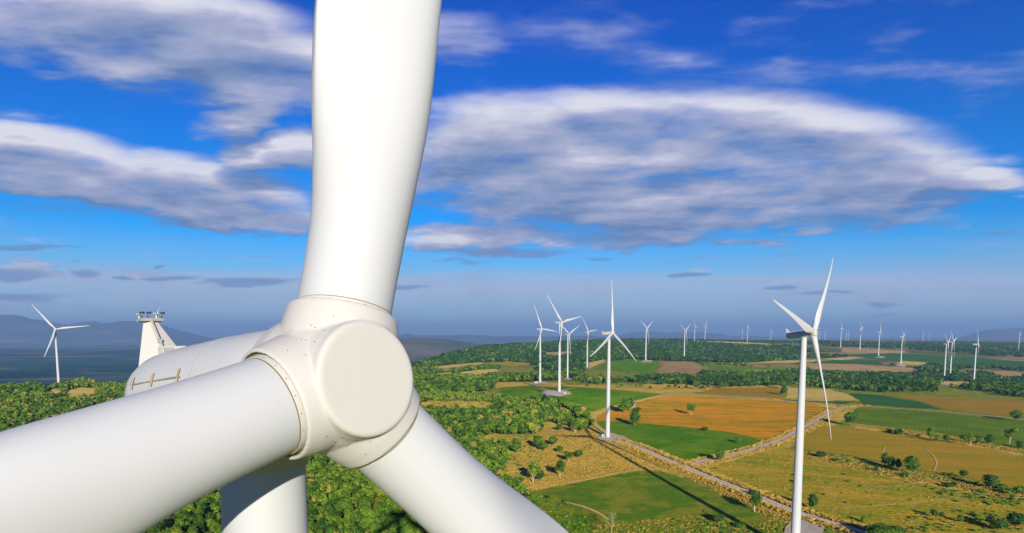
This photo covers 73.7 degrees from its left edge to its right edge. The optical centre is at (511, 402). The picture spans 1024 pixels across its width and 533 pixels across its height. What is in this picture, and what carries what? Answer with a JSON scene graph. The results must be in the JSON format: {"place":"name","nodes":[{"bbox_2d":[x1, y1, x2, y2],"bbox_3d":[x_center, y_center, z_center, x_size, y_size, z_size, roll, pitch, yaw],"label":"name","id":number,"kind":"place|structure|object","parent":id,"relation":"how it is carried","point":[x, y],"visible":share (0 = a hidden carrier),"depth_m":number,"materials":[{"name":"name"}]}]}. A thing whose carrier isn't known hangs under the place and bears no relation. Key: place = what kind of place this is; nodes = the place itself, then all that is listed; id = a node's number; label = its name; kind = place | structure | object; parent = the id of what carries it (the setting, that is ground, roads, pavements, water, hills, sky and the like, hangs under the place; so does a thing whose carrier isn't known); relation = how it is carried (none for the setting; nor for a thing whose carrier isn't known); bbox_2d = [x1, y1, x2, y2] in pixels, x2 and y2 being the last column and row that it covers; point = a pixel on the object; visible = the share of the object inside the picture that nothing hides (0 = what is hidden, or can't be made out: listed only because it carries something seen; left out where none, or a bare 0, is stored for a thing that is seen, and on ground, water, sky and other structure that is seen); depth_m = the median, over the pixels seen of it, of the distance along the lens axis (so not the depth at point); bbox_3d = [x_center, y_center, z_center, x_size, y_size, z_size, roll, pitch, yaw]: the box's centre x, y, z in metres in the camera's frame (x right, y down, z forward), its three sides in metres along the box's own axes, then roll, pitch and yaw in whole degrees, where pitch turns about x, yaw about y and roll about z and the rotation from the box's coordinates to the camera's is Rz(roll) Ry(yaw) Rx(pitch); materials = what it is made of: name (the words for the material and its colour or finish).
{"place":"outdoors","nodes":[
{"label":"outdoors","id":0,"kind":"place"},
{"bbox_2d":[0,315,215,342],"bbox_3d":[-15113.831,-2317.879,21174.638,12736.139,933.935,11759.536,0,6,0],"label":"mountains","id":1,"kind":"structure","parent":0,"point":[17,329],"depth_m":20068.00,"materials":[{"name":"blue"}]},
{"bbox_2d":[438,362,483,368],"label":"straw field","id":2,"kind":"structure","parent":0,"point":[451,366],"depth_m":1935.23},
{"bbox_2d":[461,369,498,374],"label":"straw field","id":3,"kind":"structure","parent":0,"point":[476,372],"depth_m":1679.03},
{"bbox_2d":[398,334,615,341],"bbox_3d":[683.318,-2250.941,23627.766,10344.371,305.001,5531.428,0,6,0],"label":"mountains","id":4,"kind":"structure","parent":0,"point":[492,338],"depth_m":22765.88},
{"bbox_2d":[490,362,529,366],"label":"straw field","id":5,"kind":"structure","parent":0,"point":[511,364],"depth_m":2083.28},
{"bbox_2d":[0,336,1023,532],"bbox_3d":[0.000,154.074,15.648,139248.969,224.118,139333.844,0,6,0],"label":"ground","id":6,"kind":"structure","parent":0,"point":[96,362],"depth_m":1318.88,"materials":[{"name":"plant"}]},
{"bbox_2d":[32,305,83,382],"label":"wind turbine","id":7,"kind":"object","parent":6,"relation":"on","point":[56,351],"visible":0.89,"depth_m":1139.16,"materials":[{"name":"white paint"}]},
{"bbox_2d":[66,387,94,396],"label":"clearing","id":8,"kind":"structure","parent":6,"relation":"on","point":[76,391],"depth_m":1030.31,"materials":[{"name":"plant"}]},
{"bbox_2d":[177,511,190,518],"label":"forest tree","id":9,"kind":"object","parent":6,"relation":"on","point":[183,513],"visible":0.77,"depth_m":357.45,"materials":[{"name":"green plant"}]},
{"bbox_2d":[187,523,201,532],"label":"forest tree","id":10,"kind":"object","parent":6,"relation":"on","point":[197,526],"visible":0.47,"depth_m":333.51,"materials":[{"name":"green plant"}]},
{"bbox_2d":[192,506,205,516],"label":"forest tree","id":11,"kind":"object","parent":6,"relation":"on","point":[199,510],"visible":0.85,"depth_m":363.16,"materials":[{"name":"green plant"}]},
{"bbox_2d":[204,518,214,531],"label":"forest tree","id":12,"kind":"object","parent":6,"relation":"on","point":[209,522],"visible":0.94,"depth_m":345.08,"materials":[{"name":"green plant"}]},
{"bbox_2d":[0,0,567,532],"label":"wind turbine","id":13,"kind":"object","parent":6,"relation":"on","point":[248,424],"visible":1,"depth_m":16.87,"materials":[{"name":"white paint"}]},
{"bbox_2d":[313,523,323,532],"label":"forest tree","id":14,"kind":"object","parent":6,"relation":"on","point":[318,527],"visible":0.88,"depth_m":336.79,"materials":[{"name":"green plant"}]},
{"bbox_2d":[323,521,338,532],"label":"forest tree","id":15,"kind":"object","parent":6,"relation":"on","point":[332,525],"visible":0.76,"depth_m":333.43,"materials":[{"name":"green plant"}]},
{"bbox_2d":[327,510,341,517],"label":"forest tree","id":16,"kind":"object","parent":6,"relation":"on","point":[333,513],"visible":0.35,"depth_m":354.73,"materials":[{"name":"green plant"}]},
{"bbox_2d":[330,498,339,507],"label":"forest tree","id":17,"kind":"object","parent":6,"relation":"on","point":[334,501],"visible":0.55,"depth_m":382.12,"materials":[{"name":"green plant"}]},
{"bbox_2d":[339,515,351,527],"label":"forest tree","id":18,"kind":"object","parent":6,"relation":"on","point":[346,520],"visible":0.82,"depth_m":345.95,"materials":[{"name":"green plant"}]},
{"bbox_2d":[341,500,351,511],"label":"forest tree","id":19,"kind":"object","parent":6,"relation":"on","point":[345,504],"visible":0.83,"depth_m":375.96,"materials":[{"name":"green plant"}]},
{"bbox_2d":[350,511,362,524],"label":"forest tree","id":20,"kind":"object","parent":6,"relation":"on","point":[356,517],"visible":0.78,"depth_m":349.77,"materials":[{"name":"green plant"}]},
{"bbox_2d":[349,524,363,532],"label":"forest tree","id":21,"kind":"object","parent":6,"relation":"on","point":[355,528],"visible":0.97,"depth_m":327.29,"materials":[{"name":"green plant"}]},
{"bbox_2d":[357,504,371,513],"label":"forest tree","id":22,"kind":"object","parent":6,"relation":"on","point":[361,508],"visible":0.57,"depth_m":362.56,"materials":[{"name":"green plant"}]},
{"bbox_2d":[360,515,375,527],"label":"forest tree","id":23,"kind":"object","parent":6,"relation":"on","point":[366,520],"visible":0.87,"depth_m":341.39,"materials":[{"name":"green plant"}]},
{"bbox_2d":[362,509,376,516],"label":"forest tree","id":24,"kind":"object","parent":6,"relation":"on","point":[370,512],"visible":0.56,"depth_m":353.28,"materials":[{"name":"green plant"}]},
{"bbox_2d":[379,510,388,525],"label":"forest tree","id":25,"kind":"object","parent":6,"relation":"on","point":[382,517],"visible":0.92,"depth_m":352.58,"materials":[{"name":"green plant"}]},
{"bbox_2d":[395,517,407,528],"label":"forest tree","id":26,"kind":"object","parent":6,"relation":"on","point":[399,521],"visible":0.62,"depth_m":336.79,"materials":[{"name":"green plant"}]},
{"bbox_2d":[393,511,409,520],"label":"forest tree","id":27,"kind":"object","parent":6,"relation":"on","point":[401,514],"visible":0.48,"depth_m":350.00,"materials":[{"name":"green plant"}]},
{"bbox_2d":[402,524,415,532],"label":"forest tree","id":28,"kind":"object","parent":6,"relation":"on","point":[409,528],"visible":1,"depth_m":325.15,"materials":[{"name":"green plant"}]},
{"bbox_2d":[0,338,1023,532],"bbox_3d":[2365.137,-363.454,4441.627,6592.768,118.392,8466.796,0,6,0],"label":"woodland","id":29,"kind":"object","parent":6,"relation":"on","point":[472,420],"visible":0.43,"depth_m":1296.62,"materials":[{"name":"green plant"}]},
{"bbox_2d":[510,438,521,453],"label":"tree","id":30,"kind":"object","parent":6,"relation":"on","point":[516,445],"visible":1,"depth_m":563.14,"materials":[{"name":"green plant"}]},
{"bbox_2d":[527,461,541,482],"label":"tree","id":31,"kind":"object","parent":6,"relation":"on","point":[534,468],"visible":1,"depth_m":456.88,"materials":[{"name":"green plant"}]},
{"bbox_2d":[531,435,542,448],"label":"tree","id":32,"kind":"object","parent":6,"relation":"on","point":[538,440],"visible":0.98,"depth_m":585.61,"materials":[{"name":"green plant"}]},
{"bbox_2d":[540,389,570,395],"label":"turbine pad","id":33,"kind":"object","parent":6,"relation":"on","point":[550,393],"visible":0.93,"depth_m":964.11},
{"bbox_2d":[548,297,580,391],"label":"wind turbine","id":34,"kind":"object","parent":33,"relation":"on","point":[561,322],"visible":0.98,"depth_m":978.38,"materials":[{"name":"white paint"}]},
{"bbox_2d":[554,459,565,475],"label":"tree","id":35,"kind":"object","parent":6,"relation":"on","point":[560,464],"visible":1,"depth_m":471.47,"materials":[{"name":"green plant"}]},
{"bbox_2d":[563,451,573,461],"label":"tree","id":36,"kind":"object","parent":6,"relation":"on","point":[567,454],"visible":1,"depth_m":528.75,"materials":[{"name":"green plant"}]},
{"bbox_2d":[570,419,580,428],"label":"tree","id":37,"kind":"object","parent":6,"relation":"on","point":[575,424],"visible":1,"depth_m":675.59,"materials":[{"name":"green plant"}]},
{"bbox_2d":[597,433,644,449],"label":"turbine pad","id":38,"kind":"object","parent":6,"relation":"on","point":[614,436],"visible":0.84,"depth_m":643.58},
{"bbox_2d":[590,279,636,437],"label":"wind turbine","id":39,"kind":"object","parent":38,"relation":"on","point":[610,334],"visible":1,"depth_m":645.64,"materials":[{"name":"white paint"}]},
{"bbox_2d":[629,408,640,425],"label":"tree","id":40,"kind":"object","parent":6,"relation":"on","point":[635,415],"visible":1,"depth_m":729.41,"materials":[{"name":"green plant"}]},
{"bbox_2d":[531,469,783,532],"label":"pasture","id":41,"kind":"structure","parent":6,"relation":"on","point":[638,496],"depth_m":399.72,"materials":[{"name":"plant"}]},
{"bbox_2d":[711,513,725,522],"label":"tree","id":42,"kind":"object","parent":41,"relation":"on","point":[718,517],"visible":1,"depth_m":358.01,"materials":[{"name":"green plant"}]},
{"bbox_2d":[733,522,746,527],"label":"bush","id":43,"kind":"object","parent":41,"relation":"on","point":[739,524],"visible":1,"depth_m":350.08,"materials":[{"name":"green plant"}]},
{"bbox_2d":[749,492,762,511],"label":"tree","id":44,"kind":"object","parent":41,"relation":"on","point":[755,499],"visible":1,"depth_m":380.18,"materials":[{"name":"green plant"}]},
{"bbox_2d":[325,393,1023,532],"bbox_3d":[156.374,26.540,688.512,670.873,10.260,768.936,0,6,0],"label":"dry grass","id":45,"kind":"structure","parent":6,"relation":"on","point":[776,513],"depth_m":499.32,"materials":[{"name":"plant"}]},
{"bbox_2d":[714,449,725,458],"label":"tree","id":46,"kind":"object","parent":6,"relation":"on","point":[719,453],"visible":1,"depth_m":529.08,"materials":[{"name":"green plant"}]},
{"bbox_2d":[423,374,1023,532],"bbox_3d":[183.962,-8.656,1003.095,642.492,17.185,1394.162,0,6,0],"label":"scrub","id":47,"kind":"object","parent":6,"relation":"on","point":[924,528],"visible":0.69,"depth_m":404.90,"materials":[{"name":"green plant"}]},
{"bbox_2d":[785,514,823,532],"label":"turbine pad","id":48,"kind":"object","parent":6,"relation":"on","point":[807,527],"visible":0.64,"depth_m":350.51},
{"bbox_2d":[774,257,833,532],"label":"wind turbine","id":49,"kind":"object","parent":48,"relation":"on","point":[808,331],"visible":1,"depth_m":302.66,"materials":[{"name":"white paint"}]},
{"bbox_2d":[805,493,818,508],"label":"tree","id":50,"kind":"object","parent":6,"relation":"on","point":[812,499],"visible":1,"depth_m":387.36,"materials":[{"name":"green plant"}]},
{"bbox_2d":[782,399,857,403],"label":"green strip","id":51,"kind":"object","parent":6,"relation":"on","point":[839,402],"visible":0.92,"depth_m":1001.81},
{"bbox_2d":[815,450,826,457],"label":"bush","id":52,"kind":"object","parent":6,"relation":"on","point":[819,453],"visible":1,"depth_m":551.46,"materials":[{"name":"green plant"}]},
{"bbox_2d":[843,411,858,424],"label":"tree","id":53,"kind":"object","parent":6,"relation":"on","point":[850,416],"visible":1,"depth_m":740.74,"materials":[{"name":"green plant"}]},
{"bbox_2d":[865,522,895,532],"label":"tree","id":54,"kind":"object","parent":6,"relation":"on","point":[879,527],"visible":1,"depth_m":327.23,"materials":[{"name":"green plant"}]},
{"bbox_2d":[879,452,889,464],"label":"tree","id":55,"kind":"object","parent":6,"relation":"on","point":[884,456],"visible":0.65,"depth_m":518.07,"materials":[{"name":"green plant"}]},
{"bbox_2d":[886,456,897,469],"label":"tree","id":56,"kind":"object","parent":6,"relation":"on","point":[891,461],"visible":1,"depth_m":502.99,"materials":[{"name":"green plant"}]},
{"bbox_2d":[889,524,907,532],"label":"tree","id":57,"kind":"object","parent":6,"relation":"on","point":[897,529],"visible":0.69,"depth_m":329.36,"materials":[{"name":"green plant"}]},
{"bbox_2d":[903,455,920,473],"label":"tree","id":58,"kind":"object","parent":6,"relation":"on","point":[912,463],"visible":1,"depth_m":485.56,"materials":[{"name":"green plant"}]},
{"bbox_2d":[926,427,936,438],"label":"tree","id":59,"kind":"object","parent":6,"relation":"on","point":[931,431],"visible":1,"depth_m":651.47,"materials":[{"name":"green plant"}]},
{"bbox_2d":[943,337,950,375],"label":"wind turbine","id":60,"kind":"object","parent":6,"relation":"on","point":[945,355],"visible":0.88,"depth_m":1890.10,"materials":[{"name":"white paint"}]},
{"bbox_2d":[966,432,975,445],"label":"tree","id":61,"kind":"object","parent":6,"relation":"on","point":[970,436],"visible":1,"depth_m":611.81,"materials":[{"name":"green plant"}]},
{"bbox_2d":[974,514,986,521],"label":"tree","id":62,"kind":"object","parent":6,"relation":"on","point":[979,517],"visible":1,"depth_m":362.56,"materials":[{"name":"green plant"}]},
{"bbox_2d":[980,474,999,487],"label":"tree","id":63,"kind":"object","parent":6,"relation":"on","point":[990,479],"visible":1,"depth_m":441.41,"materials":[{"name":"green plant"}]},
{"bbox_2d":[989,518,1011,530],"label":"tree","id":64,"kind":"object","parent":6,"relation":"on","point":[1000,524],"visible":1,"depth_m":345.81,"materials":[{"name":"green plant"}]},
{"bbox_2d":[999,488,1016,493],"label":"bush","id":65,"kind":"object","parent":6,"relation":"on","point":[1007,490],"visible":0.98,"depth_m":428.50,"materials":[{"name":"green plant"}]},
{"bbox_2d":[1003,428,1018,442],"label":"tree","id":66,"kind":"object","parent":6,"relation":"on","point":[1011,433],"visible":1,"depth_m":628.10,"materials":[{"name":"green plant"}]},
{"bbox_2d":[1003,511,1023,528],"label":"tree","id":67,"kind":"object","parent":6,"relation":"on","point":[1015,518],"visible":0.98,"depth_m":350.14,"materials":[{"name":"green plant"}]},
{"bbox_2d":[1009,410,1023,420],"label":"tree","id":68,"kind":"object","parent":6,"relation":"on","point":[1015,414],"visible":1,"depth_m":784.53,"materials":[{"name":"green plant"}]},
{"bbox_2d":[1013,485,1023,492],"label":"bush","id":69,"kind":"object","parent":6,"relation":"on","point":[1018,489],"visible":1,"depth_m":430.24,"materials":[{"name":"green plant"}]},
{"bbox_2d":[0,0,1023,336],"label":"sky","id":70,"kind":"structure","parent":0,"point":[712,161],"materials":[{"name":"blue"}]},
{"bbox_2d":[498,385,660,410],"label":"green field","id":71,"kind":"structure","parent":0,"point":[593,399],"depth_m":968.69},
{"bbox_2d":[566,502,608,518],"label":"dirt track","id":72,"kind":"structure","parent":0,"point":[601,514],"depth_m":388.96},
{"bbox_2d":[529,468,660,490],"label":"dirt track","id":73,"kind":"structure","parent":0,"point":[590,478],"depth_m":467.62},
{"bbox_2d":[588,359,605,367],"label":"straw field","id":74,"kind":"structure","parent":0,"point":[593,363],"depth_m":2089.99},
{"bbox_2d":[593,359,658,371],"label":"green field","id":75,"kind":"structure","parent":0,"point":[632,365],"depth_m":1935.24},
{"bbox_2d":[591,395,665,432],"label":"dirt track","id":76,"kind":"structure","parent":0,"point":[595,415],"depth_m":828.38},
{"bbox_2d":[597,422,760,458],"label":"green field","id":77,"kind":"structure","parent":0,"point":[682,442],"depth_m":646.32,"materials":[{"name":"plant"}]},
{"bbox_2d":[655,361,702,373],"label":"ploughed field","id":78,"kind":"structure","parent":0,"point":[681,367],"depth_m":1878.62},
{"bbox_2d":[611,331,799,339],"bbox_3d":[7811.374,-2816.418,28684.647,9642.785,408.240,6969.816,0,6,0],"label":"mountains","id":79,"kind":"structure","parent":0,"point":[678,335],"depth_m":27881.92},
{"bbox_2d":[596,396,826,439],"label":"orange field","id":80,"kind":"structure","parent":0,"point":[762,419],"depth_m":836.18,"materials":[{"name":"plant"}]},
{"bbox_2d":[617,398,631,410],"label":"tree","id":81,"kind":"object","parent":80,"relation":"on","point":[623,404],"visible":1,"depth_m":829.50,"materials":[{"name":"green plant"}]},
{"bbox_2d":[702,341,773,344],"bbox_3d":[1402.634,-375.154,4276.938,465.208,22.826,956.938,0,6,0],"label":"straw field","id":82,"kind":"structure","parent":0,"point":[740,342],"depth_m":4373.93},
{"bbox_2d":[695,387,781,398],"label":"tilled field","id":83,"kind":"structure","parent":0,"point":[768,392],"depth_m":1137.29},
{"bbox_2d":[705,365,786,370],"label":"green field","id":84,"kind":"structure","parent":0,"point":[747,368],"depth_m":1938.70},
{"bbox_2d":[644,448,864,532],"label":"road","id":85,"kind":"structure","parent":0,"point":[772,502],"depth_m":443.30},
{"bbox_2d":[686,406,849,466],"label":"road","id":86,"kind":"structure","parent":0,"point":[779,439],"depth_m":631.43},
{"bbox_2d":[758,357,863,362],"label":"straw field","id":87,"kind":"structure","parent":0,"point":[840,358],"depth_m":2628.51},
{"bbox_2d":[786,387,858,400],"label":"straw field","id":88,"kind":"structure","parent":0,"point":[814,394],"depth_m":1118.38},
{"bbox_2d":[820,359,882,363],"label":"green field","id":89,"kind":"structure","parent":0,"point":[848,361],"depth_m":2596.52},
{"bbox_2d":[697,395,1017,418],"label":"road","id":90,"kind":"structure","parent":0,"point":[881,407],"depth_m":923.03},
{"bbox_2d":[806,363,913,371],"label":"bare field","id":91,"kind":"structure","parent":0,"point":[853,367],"depth_m":2266.90,"materials":[{"name":"soil"}]},
{"bbox_2d":[707,448,1023,532],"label":"stubble field","id":92,"kind":"structure","parent":0,"point":[822,472],"depth_m":424.19,"materials":[{"name":"plant"}]},
{"bbox_2d":[838,347,904,353],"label":"bare field","id":93,"kind":"structure","parent":0,"point":[853,350],"depth_m":3161.55,"materials":[{"name":"soil"}]},
{"bbox_2d":[849,393,939,408],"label":"green field","id":94,"kind":"structure","parent":0,"point":[871,399],"depth_m":1016.21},
{"bbox_2d":[832,495,977,508],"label":"wheel track","id":95,"kind":"structure","parent":0,"point":[901,503],"depth_m":403.02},
{"bbox_2d":[793,425,1023,487],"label":"stubble field","id":96,"kind":"structure","parent":0,"point":[1007,468],"depth_m":582.96,"materials":[{"name":"plant"}]},
{"bbox_2d":[897,361,927,364],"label":"straw field","id":97,"kind":"structure","parent":0,"point":[911,363],"depth_m":2494.25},
{"bbox_2d":[850,353,1023,366],"bbox_3d":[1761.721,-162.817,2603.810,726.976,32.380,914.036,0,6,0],"label":"green field","id":98,"kind":"structure","parent":0,"point":[927,358],"depth_m":2718.94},
{"bbox_2d":[853,408,1023,448],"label":"crop rows field","id":99,"kind":"structure","parent":0,"point":[959,425],"depth_m":769.96,"materials":[{"name":"plant"}]},
{"bbox_2d":[885,394,1023,416],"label":"tilled field","id":100,"kind":"structure","parent":0,"point":[995,407],"depth_m":987.67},
{"bbox_2d":[941,381,968,384],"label":"straw field","id":101,"kind":"structure","parent":0,"point":[956,382],"depth_m":1753.24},
{"bbox_2d":[973,329,979,379],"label":"wind turbine","id":102,"kind":"object","parent":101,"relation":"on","point":[975,358],"visible":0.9,"depth_m":1736.78,"materials":[{"name":"white paint"}]},
{"bbox_2d":[954,328,1023,339],"bbox_3d":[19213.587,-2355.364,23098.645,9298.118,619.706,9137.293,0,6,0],"label":"mountains","id":103,"kind":"structure","parent":0,"point":[1008,334],"depth_m":23136.78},
{"bbox_2d":[993,371,1022,376],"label":"bare field","id":104,"kind":"structure","parent":0,"point":[1008,373],"depth_m":2056.03,"materials":[{"name":"soil"}]},
{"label":"turbine pad","id":105,"kind":"structure","parent":0,"visible":0},
{"bbox_2d":[534,305,556,381],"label":"wind turbine","id":106,"kind":"object","parent":105,"relation":"on","point":[540,329],"visible":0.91,"depth_m":1271.60,"materials":[{"name":"white paint"}]},
{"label":"turbine pad","id":107,"kind":"structure","parent":0,"visible":0},
{"bbox_2d":[558,321,576,377],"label":"wind turbine","id":108,"kind":"object","parent":107,"relation":"on","point":[567,346],"visible":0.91,"depth_m":1555.60,"materials":[{"name":"white paint"}]},
{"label":"turbine pad","id":109,"kind":"structure","parent":0,"visible":0},
{"bbox_2d":[584,322,594,366],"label":"wind turbine","id":110,"kind":"object","parent":109,"relation":"on","point":[588,331],"visible":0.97,"depth_m":1933.61,"materials":[{"name":"white paint"}]},
{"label":"turbine pad","id":111,"kind":"structure","parent":0,"visible":0},
{"bbox_2d":[641,320,653,359],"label":"wind turbine","id":112,"kind":"object","parent":111,"relation":"on","point":[646,328],"visible":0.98,"depth_m":2127.53,"materials":[{"name":"white paint"}]},
{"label":"turbine pad","id":113,"kind":"structure","parent":0,"visible":0},
{"bbox_2d":[949,332,956,372],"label":"wind turbine","id":114,"kind":"object","parent":113,"relation":"on","point":[953,341],"visible":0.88,"depth_m":2023.83,"materials":[{"name":"white paint"}]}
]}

